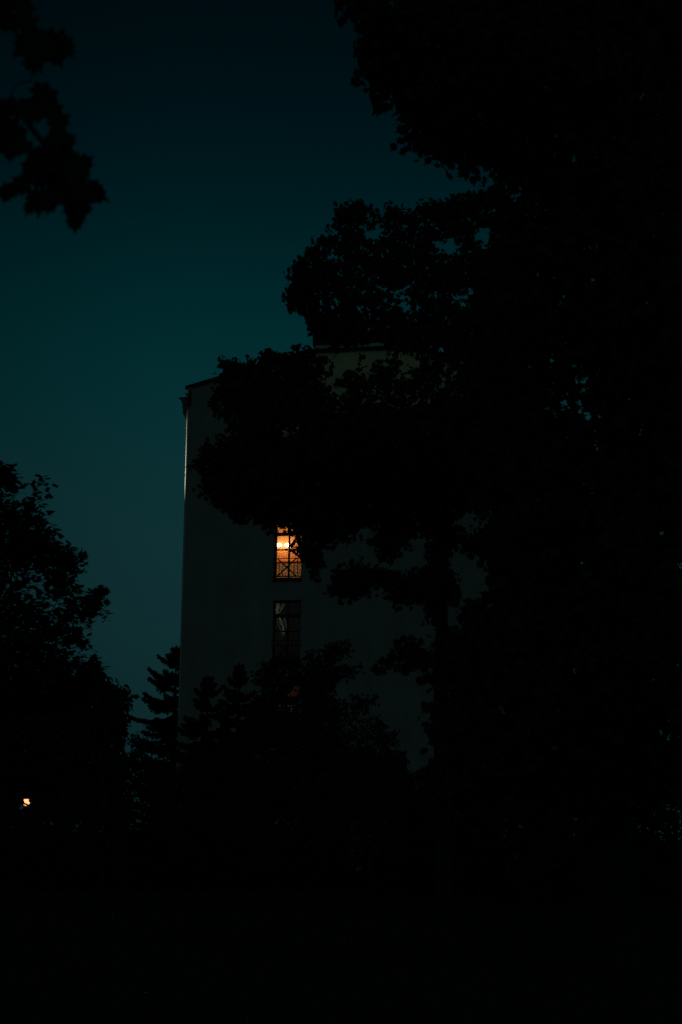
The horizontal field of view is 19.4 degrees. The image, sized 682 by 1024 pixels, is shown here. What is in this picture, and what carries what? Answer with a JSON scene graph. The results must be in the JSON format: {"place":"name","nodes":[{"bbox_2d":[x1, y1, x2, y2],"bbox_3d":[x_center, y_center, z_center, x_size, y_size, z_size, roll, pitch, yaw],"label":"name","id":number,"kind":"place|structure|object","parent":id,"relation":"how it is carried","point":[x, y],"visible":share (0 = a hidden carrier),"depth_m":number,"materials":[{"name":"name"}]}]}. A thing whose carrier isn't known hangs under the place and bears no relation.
{"place":"outdoors","nodes":[
{"label":"outdoors","id":0,"kind":"place"},
{"bbox_2d":[0,831,681,1023],"bbox_3d":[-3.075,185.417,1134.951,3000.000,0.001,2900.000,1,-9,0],"label":"ground","id":1,"kind":"structure","parent":0,"point":[329,980],"depth_m":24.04,"materials":[{"name":"black plant"}]},
{"bbox_2d":[24,798,29,825],"bbox_3d":[-9.164,9.528,57.695,0.240,2.540,0.240,1,-9,0],"label":"street lamp","id":2,"kind":"object","parent":1,"relation":"on","point":[26,801],"visible":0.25,"depth_m":57.81,"materials":[{"name":"yellow metal"}]},
{"bbox_2d":[0,0,110,234],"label":"maple tree","id":3,"kind":"object","parent":1,"relation":"on","point":[55,153],"visible":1,"depth_m":9.24,"materials":[{"name":"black plant"}]},
{"bbox_2d":[0,460,115,730],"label":"maple tree","id":4,"kind":"object","parent":1,"relation":"on","point":[36,669],"visible":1,"depth_m":37.74,"materials":[{"name":"green plant"}]},
{"bbox_2d":[0,674,139,888],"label":"deciduous tree","id":5,"kind":"object","parent":1,"relation":"on","point":[43,762],"visible":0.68,"depth_m":53.72,"materials":[{"name":"green plant"}]},
{"bbox_2d":[78,731,189,888],"bbox_3d":[-5.801,8.574,56.352,3.098,4.703,2.817,-7,-12,41],"label":"shrub","id":6,"kind":"object","parent":1,"relation":"on","point":[149,769],"visible":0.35,"depth_m":55.97,"materials":[{"name":"green plant"}]},
{"bbox_2d":[130,645,179,857],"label":"spruce tree","id":7,"kind":"object","parent":1,"relation":"on","point":[165,731],"visible":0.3,"depth_m":91.23,"materials":[{"name":"green plant"}]},
{"bbox_2d":[161,675,233,882],"bbox_3d":[-4.348,8.452,62.397,2.816,6.725,2.785,-5,-11,33],"label":"spruce tree","id":8,"kind":"object","parent":1,"relation":"on","point":[193,728],"visible":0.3,"depth_m":62.54,"materials":[{"name":"green plant"}]},
{"bbox_2d":[208,662,276,870],"bbox_3d":[-3.338,8.385,63.447,3.150,7.226,2.832,1,-9,0],"label":"spruce tree","id":9,"kind":"object","parent":1,"relation":"on","point":[239,680],"visible":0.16,"depth_m":63.66,"materials":[{"name":"green plant"}]},
{"bbox_2d":[232,639,409,867],"bbox_3d":[-0.548,7.862,61.569,4.822,7.951,4.792,10,-13,-44],"label":"deciduous tree","id":10,"kind":"object","parent":1,"relation":"on","point":[309,752],"visible":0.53,"depth_m":61.28,"materials":[{"name":"green plant"}]},
{"bbox_2d":[184,174,546,919],"bbox_3d":[0.719,0.596,38.561,5.658,14.978,5.865,-7,-12,42],"label":"maple tree","id":11,"kind":"object","parent":1,"relation":"on","point":[332,474],"visible":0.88,"depth_m":38.02,"materials":[{"name":"green plant"}]},
{"bbox_2d":[333,0,681,972],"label":"maple tree","id":12,"kind":"object","parent":1,"relation":"on","point":[603,620],"visible":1,"depth_m":23.61,"materials":[{"name":"green plant"}]},
{"bbox_2d":[630,786,681,911],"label":"shrub","id":13,"kind":"object","parent":1,"relation":"on","point":[673,818],"visible":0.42,"depth_m":44.68,"materials":[{"name":"green plant"}]},
{"bbox_2d":[0,0,681,839],"label":"sky","id":14,"kind":"structure","parent":0,"point":[222,136],"materials":[{"name":"teal"}]},
{"bbox_2d":[176,330,572,875],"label":"apartment building","id":15,"kind":"structure","parent":0,"point":[249,601],"depth_m":83.46,"materials":[{"name":"concrete"}]},
{"bbox_2d":[271,683,298,745],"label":"window","id":16,"kind":"structure","parent":15,"relation":"in","point":[286,708],"depth_m":83.07,"materials":[{"name":"glass"}]},
{"bbox_2d":[271,600,300,662],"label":"window","id":17,"kind":"structure","parent":15,"relation":"in","point":[286,640],"depth_m":83.90,"materials":[{"name":"glass"}]},
{"bbox_2d":[272,527,302,580],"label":"window","id":18,"kind":"structure","parent":15,"relation":"in","point":[284,571],"depth_m":83.80,"materials":[{"name":"glass"}]}
]}

